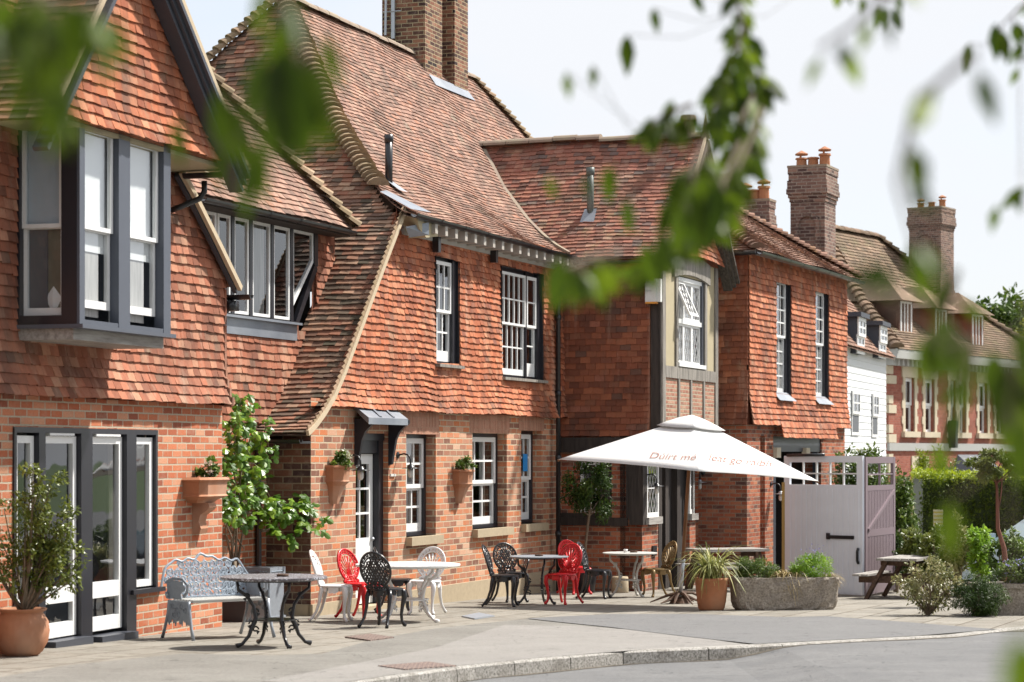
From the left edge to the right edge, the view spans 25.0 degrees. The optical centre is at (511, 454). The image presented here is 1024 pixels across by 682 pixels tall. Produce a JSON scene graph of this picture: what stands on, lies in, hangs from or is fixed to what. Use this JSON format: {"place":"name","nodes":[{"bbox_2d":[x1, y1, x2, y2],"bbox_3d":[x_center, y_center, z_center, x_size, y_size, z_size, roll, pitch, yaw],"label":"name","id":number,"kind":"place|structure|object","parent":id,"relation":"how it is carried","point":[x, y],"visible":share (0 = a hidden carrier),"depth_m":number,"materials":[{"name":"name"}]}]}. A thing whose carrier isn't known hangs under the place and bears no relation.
{"place":"outdoors","nodes":[
{"label":"outdoors","id":0,"kind":"place"},
{"bbox_2d":[0,0,131,525],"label":"hanging branch","id":1,"kind":"object","parent":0,"point":[45,51],"visible":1,"depth_m":2.21,"materials":[{"name":"green plant"}]},
{"bbox_2d":[170,0,340,224],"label":"hanging branch","id":2,"kind":"object","parent":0,"point":[285,92],"visible":1,"depth_m":2.60,"materials":[{"name":"green plant"}]},
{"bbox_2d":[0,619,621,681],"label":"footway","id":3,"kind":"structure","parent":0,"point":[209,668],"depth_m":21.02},
{"bbox_2d":[345,634,393,640],"bbox_3d":[-1.563,2.004,25.222,0.463,0.060,1.199,0,0,-24],"label":"manhole cover","id":4,"kind":"object","parent":3,"relation":"on","point":[368,637],"visible":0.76,"depth_m":25.05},
{"bbox_2d":[0,581,1023,676],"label":"pavement","id":5,"kind":"structure","parent":0,"point":[326,633],"depth_m":28.93,"materials":[{"name":"concrete"}]},
{"bbox_2d":[0,607,49,656],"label":"ribbed pot","id":6,"kind":"object","parent":5,"relation":"on","point":[24,633],"visible":0.96,"depth_m":21.99,"materials":[{"name":"ceramic"}]},
{"bbox_2d":[0,461,90,609],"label":"potted bush","id":7,"kind":"object","parent":6,"relation":"on","point":[38,574],"visible":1,"depth_m":22.14,"materials":[{"name":"green plant"}]},
{"bbox_2d":[0,0,253,647],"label":"gabled house","id":8,"kind":"structure","parent":5,"relation":"on","point":[126,394],"depth_m":24.39,"materials":[{"name":"orange brick"}]},
{"bbox_2d":[22,138,60,315],"bbox_3d":[-4.647,-2.325,22.913,0.470,1.898,0.075,0,0,17],"label":"sash window","id":9,"kind":"structure","parent":8,"relation":"in","point":[33,311],"depth_m":22.94,"materials":[{"name":"white paint"}]},
{"bbox_2d":[46,433,75,638],"bbox_3d":[-4.685,0.824,23.844,0.090,2.121,0.749,0,0,17],"label":"glazed door","id":10,"kind":"structure","parent":8,"relation":"in","point":[63,628],"depth_m":24.13,"materials":[{"name":"white paint"}]},
{"bbox_2d":[85,131,112,310],"bbox_3d":[-4.203,-2.370,23.199,0.075,1.808,0.697,0,0,17],"label":"sash window","id":11,"kind":"structure","parent":8,"relation":"in","point":[105,306],"depth_m":23.48,"materials":[{"name":"white paint"}]},
{"bbox_2d":[93,434,121,631],"bbox_3d":[-4.382,0.824,24.840,0.090,2.121,0.784,0,0,17],"label":"glazed door","id":12,"kind":"structure","parent":8,"relation":"in","point":[107,588],"depth_m":25.14,"materials":[{"name":"white paint"}]},
{"bbox_2d":[130,144,157,316],"bbox_3d":[-3.907,-2.370,24.177,0.075,1.808,0.752,0,0,17],"label":"sash window","id":13,"kind":"structure","parent":8,"relation":"in","point":[150,311],"depth_m":24.48,"materials":[{"name":"white paint"}]},
{"bbox_2d":[181,455,229,534],"bbox_3d":[-3.556,0.464,26.947,0.326,0.936,0.800,0,0,17],"label":"wall planter","id":14,"kind":"object","parent":8,"relation":"attached to","point":[202,494],"visible":1,"depth_m":26.87,"materials":[{"name":"ceramic"}]},
{"bbox_2d":[160,552,275,640],"bbox_3d":[-3.219,1.545,25.269,1.184,0.931,0.716,0,0,-38],"label":"cast metal bench","id":15,"kind":"object","parent":5,"relation":"on","point":[179,605],"visible":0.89,"depth_m":25.36,"materials":[{"name":"white metal"}]},
{"bbox_2d":[222,569,261,621],"bbox_3d":[-3.432,1.768,28.966,0.440,0.650,0.420,0,0,20],"label":"planter","id":16,"kind":"object","parent":5,"relation":"on","point":[233,611],"visible":0.32,"depth_m":28.78,"materials":[{"name":"paint"}]},
{"bbox_2d":[222,393,333,568],"bbox_3d":[-3.123,0.692,29.719,0.705,2.940,2.851,0,0,30],"label":"fig tree","id":17,"kind":"object","parent":16,"relation":"in","point":[235,508],"visible":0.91,"depth_m":29.26,"materials":[{"name":"green plant"}]},
{"bbox_2d":[240,566,285,617],"bbox_3d":[-3.234,1.785,29.883,0.472,0.660,0.474,0,0,20],"label":"lead planter","id":18,"kind":"object","parent":5,"relation":"on","point":[274,592],"visible":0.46,"depth_m":29.76,"materials":[{"name":"grey metal"}]},
{"bbox_2d":[220,573,326,648],"bbox_3d":[-2.442,1.608,23.657,1.090,0.729,1.090,0,0,-6],"label":"garden table","id":19,"kind":"object","parent":5,"relation":"on","point":[259,579],"visible":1,"depth_m":23.53,"materials":[{"name":"black metal"}]},
{"bbox_2d":[308,550,352,621],"bbox_3d":[-2.276,1.644,28.973,0.542,0.900,0.430,0,0,7],"label":"cast metal chair","id":20,"kind":"object","parent":5,"relation":"on","point":[345,589],"visible":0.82,"depth_m":28.85,"materials":[{"name":"metal"}]},
{"bbox_2d":[334,548,381,618],"bbox_3d":[-1.979,1.663,29.805,0.542,0.900,0.430,0,0,35],"label":"cast metal chair","id":21,"kind":"object","parent":5,"relation":"on","point":[356,584],"visible":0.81,"depth_m":29.87,"materials":[{"name":"metal"}]},
{"bbox_2d":[357,551,406,628],"bbox_3d":[-1.544,1.603,27.526,0.439,0.918,0.553,0,0,25],"label":"cast metal chair","id":22,"kind":"object","parent":5,"relation":"on","point":[376,591],"visible":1,"depth_m":27.38,"materials":[{"name":"metal"}]},
{"bbox_2d":[190,0,578,615],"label":"tile hung inn","id":23,"kind":"structure","parent":5,"relation":"on","point":[424,331],"depth_m":34.60,"materials":[{"name":"brick"}]},
{"bbox_2d":[325,448,353,503],"bbox_3d":[-2.294,0.286,30.976,0.372,0.748,0.460,0,0,20],"label":"wall planter","id":24,"kind":"object","parent":23,"relation":"attached to","point":[337,469],"visible":1,"depth_m":30.89,"materials":[{"name":"ceramic"}]},
{"bbox_2d":[346,454,369,479],"bbox_3d":[-2.095,0.163,31.436,0.335,0.373,0.260,0,0,20],"label":"wall lantern","id":25,"kind":"object","parent":23,"relation":"attached to","point":[360,469],"depth_m":31.39,"materials":[{"name":"black paint"}]},
{"bbox_2d":[356,454,373,603],"bbox_3d":[-2.123,1.042,32.325,0.095,2.100,0.886,0,0,20],"label":"panelled door","id":26,"kind":"structure","parent":23,"relation":"in","point":[363,545],"depth_m":32.61,"materials":[{"name":"white paint"}]},
{"bbox_2d":[396,452,415,477],"bbox_3d":[-1.488,0.145,33.103,0.335,0.373,0.260,0,0,20],"label":"wall lantern","id":27,"kind":"object","parent":23,"relation":"attached to","point":[410,467],"depth_m":33.07,"materials":[{"name":"black paint"}]},
{"bbox_2d":[406,438,423,531],"bbox_3d":[-1.534,0.449,34.072,0.075,1.381,1.021,0,0,20],"label":"sash window","id":28,"kind":"structure","parent":23,"relation":"in","point":[410,527],"depth_m":34.37,"materials":[{"name":"white paint"}]},
{"bbox_2d":[406,434,425,535],"bbox_3d":[-1.535,0.449,34.078,0.100,1.501,1.151,0,0,20],"label":"window frame","id":29,"kind":"structure","parent":23,"relation":"in","point":[423,490],"depth_m":34.55,"materials":[{"name":"black paint"}]},
{"bbox_2d":[436,260,450,361],"bbox_3d":[-1.093,-2.166,34.859,0.075,1.508,0.765,0,0,20],"label":"sash window","id":30,"kind":"structure","parent":23,"relation":"in","point":[441,355],"depth_m":34.95,"materials":[{"name":"white paint"}]},
{"bbox_2d":[434,255,459,363],"bbox_3d":[-1.065,-2.171,34.900,0.220,1.618,0.965,0,0,20],"label":"window frame","id":31,"kind":"structure","parent":23,"relation":"in","point":[454,316],"depth_m":35.23,"materials":[{"name":"black paint"}]},
{"bbox_2d":[452,455,477,502],"bbox_3d":[-0.704,0.369,35.288,0.330,0.756,0.521,0,0,20],"label":"wall planter","id":32,"kind":"object","parent":23,"relation":"attached to","point":[462,478],"visible":1,"depth_m":35.22,"materials":[{"name":"ceramic"}]},
{"bbox_2d":[472,437,494,524],"bbox_3d":[-0.547,0.415,36.781,0.075,1.390,1.429,0,0,20],"label":"sash window","id":33,"kind":"structure","parent":23,"relation":"in","point":[482,519],"depth_m":36.99,"materials":[{"name":"white paint"}]},
{"bbox_2d":[472,433,497,528],"bbox_3d":[-0.549,0.415,36.787,0.100,1.510,1.559,0,0,20],"label":"window frame","id":34,"kind":"structure","parent":23,"relation":"in","point":[495,485],"depth_m":37.46,"materials":[{"name":"black paint"}]},
{"bbox_2d":[502,271,525,375],"bbox_3d":[-0.030,-2.139,37.766,0.075,1.668,1.296,0,0,20],"label":"sash window","id":35,"kind":"structure","parent":23,"relation":"in","point":[506,371],"depth_m":37.95,"materials":[{"name":"white paint"}]},
{"bbox_2d":[500,266,543,379],"bbox_3d":[0.087,-2.144,38.066,0.220,1.778,2.040,0,0,20],"label":"window frame","id":36,"kind":"structure","parent":23,"relation":"in","point":[539,353],"depth_m":38.88,"materials":[{"name":"black paint"}]},
{"bbox_2d":[521,434,530,519],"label":"sash window","id":37,"kind":"structure","parent":23,"relation":"in","point":[524,515],"depth_m":38.98,"materials":[{"name":"white paint"}]},
{"bbox_2d":[521,431,532,522],"bbox_3d":[0.129,0.375,38.648,0.100,1.550,1.024,0,0,20],"label":"window frame","id":38,"kind":"structure","parent":23,"relation":"in","point":[530,520],"depth_m":39.07,"materials":[{"name":"black paint"}]},
{"bbox_2d":[527,276,535,376],"bbox_3d":[0.295,-2.139,38.658,0.075,1.668,0.483,0,0,20],"label":"sash window","id":39,"kind":"structure","parent":23,"relation":"in","point":[530,367],"depth_m":38.83,"materials":[{"name":"white paint"}]},
{"bbox_2d":[373,547,412,612],"bbox_3d":[-1.628,1.704,31.522,0.542,0.900,0.430,0,0,-6],"label":"cast metal chair","id":40,"kind":"object","parent":5,"relation":"on","point":[396,582],"visible":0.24,"depth_m":31.36,"materials":[{"name":"metal"}]},
{"bbox_2d":[355,561,459,622],"bbox_3d":[-1.306,1.733,28.966,1.320,0.730,1.320,0,0,-29],"label":"garden table","id":41,"kind":"object","parent":5,"relation":"on","point":[409,565],"visible":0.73,"depth_m":28.75,"materials":[{"name":"white metal"}]},
{"bbox_2d":[407,546,446,614],"bbox_3d":[-1.142,1.689,30.932,0.430,0.900,0.542,0,0,18],"label":"cast metal chair","id":42,"kind":"object","parent":5,"relation":"on","point":[419,582],"visible":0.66,"depth_m":31.01,"materials":[{"name":"metal"}]},
{"bbox_2d":[461,612,494,619],"bbox_3d":[-0.427,2.123,30.270,0.396,0.070,1.682,0,0,12],"label":"manhole cover","id":43,"kind":"object","parent":5,"relation":"on","point":[478,615],"visible":0.92,"depth_m":30.16,"materials":[{"name":"grey metal"}]},
{"bbox_2d":[481,544,518,606],"bbox_3d":[-0.170,1.747,33.362,0.542,0.900,0.430,0,0,9],"label":"cast metal chair","id":44,"kind":"object","parent":5,"relation":"on","point":[513,578],"visible":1,"depth_m":33.23,"materials":[{"name":"metal"}]},
{"bbox_2d":[265,625,746,681],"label":"concrete strip","id":45,"kind":"object","parent":5,"relation":"on","point":[507,643],"visible":1,"depth_m":23.55,"materials":[{"name":"concrete"}]},
{"bbox_2d":[378,661,455,669],"bbox_3d":[-0.847,1.896,20.610,0.543,0.054,0.881,0,0,41],"label":"manhole cover","id":46,"kind":"object","parent":45,"relation":"on","point":[415,665],"visible":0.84,"depth_m":20.57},
{"bbox_2d":[491,542,528,602],"bbox_3d":[-0.026,1.784,34.960,0.517,0.900,0.542,0,0,-27],"label":"cast metal armchair","id":47,"kind":"object","parent":5,"relation":"on","point":[501,562],"visible":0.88,"depth_m":35.05,"materials":[{"name":"metal"}]},
{"bbox_2d":[509,555,568,604],"bbox_3d":[0.401,1.862,34.270,0.880,0.719,0.880,0,0,38],"label":"bistro table","id":48,"kind":"object","parent":5,"relation":"on","point":[544,558],"visible":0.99,"depth_m":34.18,"materials":[{"name":"grey metal"}]},
{"bbox_2d":[544,543,583,604],"bbox_3d":[0.765,1.765,34.162,0.430,0.900,0.542,0,0,34],"label":"cast metal chair","id":49,"kind":"object","parent":5,"relation":"on","point":[563,575],"visible":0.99,"depth_m":34.22,"materials":[{"name":"metal"}]},
{"bbox_2d":[392,115,739,590],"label":"timber framed wing","id":50,"kind":"structure","parent":5,"relation":"on","point":[633,365],"depth_m":40.08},
{"bbox_2d":[647,466,658,517],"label":"leaded window","id":51,"kind":"structure","parent":50,"relation":"in","point":[652,514],"depth_m":40.14,"materials":[{"name":"white paint"}]},
{"bbox_2d":[645,279,661,303],"bbox_3d":[2.410,-2.781,39.292,0.260,0.420,0.148,0,0,20],"label":"alarm box","id":52,"kind":"object","parent":50,"relation":"attached to","point":[652,296],"visible":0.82,"depth_m":39.24,"materials":[{"name":"beige plastic"}]},
{"bbox_2d":[688,472,693,513],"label":"narrow window","id":53,"kind":"structure","parent":50,"relation":"in","point":[689,504],"depth_m":42.33,"materials":[{"name":"white paint"}]},
{"bbox_2d":[556,539,591,594],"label":"cast metal chair","id":54,"kind":"object","parent":5,"relation":"on","point":[579,569],"visible":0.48,"depth_m":38.25,"materials":[{"name":"metal"}]},
{"bbox_2d":[576,573,596,592],"bbox_3d":[1.240,2.147,38.900,0.400,0.360,0.400,0,0,0],"label":"plant pot","id":55,"kind":"object","parent":5,"relation":"on","point":[592,584],"visible":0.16,"depth_m":38.76,"materials":[{"name":"black paint"}]},
{"bbox_2d":[558,461,616,549],"bbox_3d":[1.314,0.947,38.924,0.968,2.060,0.968,0,0,29],"label":"bay tree","id":56,"kind":"object","parent":55,"relation":"on","point":[583,495],"visible":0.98,"depth_m":38.80,"materials":[{"name":"green plant"}]},
{"bbox_2d":[576,541,611,598],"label":"cast metal chair","id":57,"kind":"object","parent":5,"relation":"on","point":[590,573],"visible":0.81,"depth_m":36.27,"materials":[{"name":"metal"}]},
{"bbox_2d":[611,576,628,592],"bbox_3d":[1.820,2.192,38.900,0.290,0.270,0.290,0,0,0],"label":"stone drum","id":58,"kind":"object","parent":5,"relation":"on","point":[625,589],"visible":0.73,"depth_m":38.79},
{"bbox_2d":[603,551,656,597],"bbox_3d":[1.891,1.926,36.978,0.880,0.719,0.880,0,0,-43],"label":"bistro table","id":59,"kind":"object","parent":5,"relation":"on","point":[635,580],"visible":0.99,"depth_m":36.93,"materials":[{"name":"white metal"}]},
{"bbox_2d":[640,541,676,597],"bbox_3d":[2.368,1.832,37.004,0.542,0.900,0.430,0,0,-27],"label":"cast metal chair","id":60,"kind":"object","parent":5,"relation":"on","point":[665,568],"visible":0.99,"depth_m":37.02,"materials":[{"name":"brown metal"}]},
{"bbox_2d":[558,415,818,604],"bbox_3d":[2.563,0.821,33.601,3.024,2.816,2.340,0,0,41],"label":"parasol","id":61,"kind":"object","parent":5,"relation":"on","point":[689,443],"visible":1,"depth_m":33.33,"materials":[{"name":"fabric"}]},
{"bbox_2d":[695,577,727,610],"bbox_3d":[2.784,1.943,32.203,0.473,0.452,0.474,0,0,0],"label":"rough terracotta pot","id":62,"kind":"object","parent":5,"relation":"on","point":[713,598],"visible":0.95,"depth_m":32.03,"materials":[{"name":"ceramic"}]},
{"bbox_2d":[669,541,753,597],"bbox_3d":[2.778,1.610,32.218,1.254,0.786,1.304,0,0,0],"label":"spiky plant","id":63,"kind":"object","parent":62,"relation":"in","point":[709,568],"visible":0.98,"depth_m":32.05,"materials":[{"name":"green plant"}]},
{"bbox_2d":[675,547,778,588],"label":"picnic table","id":64,"kind":"object","parent":5,"relation":"on","point":[755,552],"visible":0.46,"depth_m":40.27,"materials":[{"name":"brown wood"}]},
{"bbox_2d":[698,146,858,586],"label":"tile hung coach house","id":65,"kind":"structure","parent":5,"relation":"on","point":[782,349],"depth_m":45.87,"materials":[{"name":"red brick"}]},
{"bbox_2d":[777,282,785,391],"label":"tall sash window","id":66,"kind":"structure","parent":65,"relation":"in","point":[779,336],"depth_m":45.82,"materials":[{"name":"white paint"}]},
{"bbox_2d":[816,292,823,395],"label":"tall sash window","id":67,"kind":"structure","parent":65,"relation":"in","point":[819,296],"depth_m":48.40,"materials":[{"name":"white paint"}]},
{"bbox_2d":[729,575,839,610],"bbox_3d":[3.825,1.941,32.426,1.559,0.468,0.553,0,0,-11],"label":"stone trough","id":68,"kind":"object","parent":5,"relation":"on","point":[762,593],"visible":0.94,"depth_m":32.18,"materials":[{"name":"stone"}]},
{"bbox_2d":[733,555,780,577],"bbox_3d":[3.432,1.623,32.326,0.741,0.441,0.531,0,0,0],"label":"trough plant","id":69,"kind":"object","parent":68,"relation":"in","point":[755,566],"visible":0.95,"depth_m":32.28,"materials":[{"name":"green plant"}]},
{"bbox_2d":[766,569,816,604],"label":"straw grass","id":70,"kind":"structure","parent":68,"relation":"in","point":[782,573],"depth_m":32.28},
{"bbox_2d":[788,545,833,577],"bbox_3d":[4.225,1.538,32.491,0.670,0.586,0.560,0,0,17],"label":"trough plant","id":71,"kind":"object","parent":68,"relation":"in","point":[808,564],"visible":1,"depth_m":32.41,"materials":[{"name":"green plant"}]},
{"bbox_2d":[782,453,863,594],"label":"boarded gate","id":72,"kind":"structure","parent":5,"relation":"on","point":[829,517],"depth_m":42.82,"materials":[{"name":"purple paint"}]},
{"bbox_2d":[827,441,887,485],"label":"climbing rose","id":73,"kind":"object","parent":5,"relation":"on","point":[850,467],"visible":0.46,"depth_m":47.44,"materials":[{"name":"green plant"}]},
{"bbox_2d":[845,299,894,482],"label":"weatherboarded house","id":74,"kind":"structure","parent":5,"relation":"on","point":[868,352],"depth_m":63.71,"materials":[{"name":"white paint"}]},
{"bbox_2d":[851,391,860,434],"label":"window","id":75,"kind":"structure","parent":74,"relation":"in","point":[856,395],"depth_m":61.77,"materials":[{"name":"white paint"}]},
{"bbox_2d":[856,316,865,354],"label":"dormer window","id":76,"kind":"structure","parent":74,"relation":"in","point":[861,322],"depth_m":61.65,"materials":[{"name":"white paint"}]},
{"bbox_2d":[871,394,878,436],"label":"window","id":77,"kind":"structure","parent":74,"relation":"in","point":[875,397],"depth_m":64.88,"materials":[{"name":"white paint"}]},
{"bbox_2d":[878,325,886,358],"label":"dormer window","id":78,"kind":"structure","parent":74,"relation":"in","point":[882,342],"depth_m":65.18,"materials":[{"name":"white paint"}]},
{"bbox_2d":[864,457,894,594],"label":"boarded gate","id":79,"kind":"structure","parent":5,"relation":"on","point":[879,520],"depth_m":43.12,"materials":[{"name":"paint"}]},
{"bbox_2d":[877,460,919,587],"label":"climbing rose","id":80,"kind":"object","parent":5,"relation":"on","point":[904,503],"visible":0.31,"depth_m":45.84,"materials":[{"name":"green plant"}]},
{"bbox_2d":[892,530,905,591],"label":"garden shrub","id":81,"kind":"object","parent":5,"relation":"on","point":[898,541],"visible":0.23,"depth_m":44.47,"materials":[{"name":"green plant"}]},
{"bbox_2d":[852,555,951,599],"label":"picnic table","id":82,"kind":"object","parent":5,"relation":"on","point":[882,574],"visible":0.61,"depth_m":40.89,"materials":[{"name":"brown wood"}]},
{"bbox_2d":[897,524,923,589],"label":"garden shrub","id":83,"kind":"object","parent":5,"relation":"on","point":[912,536],"visible":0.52,"depth_m":42.42,"materials":[{"name":"green plant"}]},
{"bbox_2d":[836,195,1019,516],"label":"brick villa","id":84,"kind":"object","parent":5,"relation":"on","point":[913,419],"visible":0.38,"depth_m":76.33,"materials":[{"name":"red brick"}]},
{"bbox_2d":[900,301,911,331],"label":"dormer window","id":85,"kind":"structure","parent":84,"relation":"in","point":[905,302],"depth_m":74.12,"materials":[{"name":"white paint"}]},
{"bbox_2d":[906,378,911,430],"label":"sash window","id":86,"kind":"structure","parent":84,"relation":"in","point":[908,404],"depth_m":73.68,"materials":[{"name":"white paint"}]},
{"bbox_2d":[926,379,931,431],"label":"sash window","id":87,"kind":"structure","parent":84,"relation":"in","point":[928,405],"depth_m":75.04,"materials":[{"name":"white paint"}]},
{"bbox_2d":[972,318,982,345],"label":"dormer window","id":88,"kind":"structure","parent":84,"relation":"in","point":[972,318],"depth_m":78.61,"materials":[{"name":"white paint"}]},
{"bbox_2d":[890,554,965,614],"bbox_3d":[5.536,1.738,30.608,0.900,0.848,0.857,0,0,-40],"label":"variegated shrub","id":89,"kind":"object","parent":5,"relation":"on","point":[926,608],"visible":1,"depth_m":30.55,"materials":[{"name":"green plant"}]},
{"bbox_2d":[916,523,946,594],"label":"garden shrub","id":90,"kind":"object","parent":5,"relation":"on","point":[932,540],"visible":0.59,"depth_m":41.51,"materials":[{"name":"green plant"}]},
{"bbox_2d":[941,515,969,598],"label":"garden shrub","id":91,"kind":"object","parent":5,"relation":"on","point":[959,562],"visible":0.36,"depth_m":40.39,"materials":[{"name":"green plant"}]},
{"bbox_2d":[909,462,1023,548],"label":"clipped hedge","id":92,"kind":"object","parent":5,"relation":"on","point":[975,503],"visible":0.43,"depth_m":56.15,"materials":[{"name":"green plant"}]},
{"bbox_2d":[963,523,994,581],"bbox_3d":[8.029,1.831,39.642,0.538,1.314,1.332,0,0,0],"label":"garden shrub","id":93,"kind":"object","parent":5,"relation":"on","point":[977,538],"visible":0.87,"depth_m":39.38,"materials":[{"name":"green plant"}]},
{"bbox_2d":[948,570,1011,616],"bbox_3d":[6.165,1.860,30.384,0.871,0.681,0.826,0,0,0],"label":"clipped shrub","id":94,"kind":"object","parent":5,"relation":"on","point":[976,602],"visible":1,"depth_m":30.27,"materials":[{"name":"green plant"}]},
{"bbox_2d":[946,519,1023,586],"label":"parked car","id":95,"kind":"object","parent":5,"relation":"on","point":[1019,526],"visible":0.06,"depth_m":42.94,"materials":[{"name":"silver metal"}]},
{"bbox_2d":[962,447,1015,581],"bbox_3d":[7.058,1.044,33.657,1.129,2.322,0.694,0,0,-10],"label":"standard tree","id":96,"kind":"object","parent":5,"relation":"on","point":[991,472],"visible":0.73,"depth_m":33.59,"materials":[{"name":"green plant"}]},
{"bbox_2d":[968,557,1023,614],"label":"stone planter","id":97,"kind":"object","parent":5,"relation":"on","point":[1018,591],"visible":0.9,"depth_m":30.68,"materials":[{"name":"grey stone"}]},
{"bbox_2d":[981,526,1023,581],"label":"garden shrub","id":98,"kind":"object","parent":5,"relation":"on","point":[1018,546],"visible":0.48,"depth_m":38.04,"materials":[{"name":"green plant"}]},
{"bbox_2d":[185,0,1023,307],"label":"sky","id":99,"kind":"structure","parent":0,"point":[523,51],"materials":[{"name":"white"}]},
{"bbox_2d":[546,0,787,312],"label":"hanging branch","id":100,"kind":"object","parent":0,"point":[703,205],"visible":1,"depth_m":4.38,"materials":[{"name":"green plant"}]},
{"bbox_2d":[398,628,1023,681],"bbox_3d":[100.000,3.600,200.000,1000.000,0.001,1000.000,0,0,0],"label":"ground","id":101,"kind":"structure","parent":0,"point":[623,660],"depth_m":40.35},
{"bbox_2d":[975,286,1023,329],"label":"broadleaf tree","id":102,"kind":"object","parent":101,"relation":"on","point":[1005,315],"visible":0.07,"depth_m":111.07,"materials":[{"name":"green plant"}]},
{"bbox_2d":[1002,282,1023,319],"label":"broadleaf tree","id":103,"kind":"object","parent":101,"relation":"on","point":[1011,301],"visible":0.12,"depth_m":117.88,"materials":[{"name":"green plant"}]},
{"bbox_2d":[464,631,1023,681],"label":"road","id":104,"kind":"structure","parent":0,"point":[977,658],"depth_m":21.68,"materials":[{"name":"asphalt"}]},
{"bbox_2d":[349,626,1023,681],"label":"kerb","id":105,"kind":"structure","parent":104,"relation":"on","point":[522,666],"depth_m":22.40,"materials":[{"name":"concrete"}]},
{"bbox_2d":[460,631,1023,681],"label":"road edge grit","id":106,"kind":"object","parent":104,"relation":"on","point":[730,658],"visible":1,"depth_m":23.55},
{"bbox_2d":[528,614,993,643],"bbox_3d":[3.038,2.043,27.827,4.015,0.160,6.745,0,0,-23],"label":"asphalt apron","id":107,"kind":"object","parent":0,"point":[753,629],"visible":1,"depth_m":27.47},
{"bbox_2d":[692,0,1023,303],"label":"hanging branch","id":108,"kind":"object","parent":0,"point":[920,114],"visible":1,"depth_m":2.70,"materials":[{"name":"green plant"}]},
{"bbox_2d":[910,447,931,488],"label":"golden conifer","id":109,"kind":"object","parent":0,"point":[924,461],"visible":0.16,"depth_m":58.95,"materials":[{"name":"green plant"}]},
{"bbox_2d":[847,243,1023,681],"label":"hanging branch","id":110,"kind":"object","parent":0,"point":[945,348],"visible":1,"depth_m":2.71,"materials":[{"name":"green plant"}]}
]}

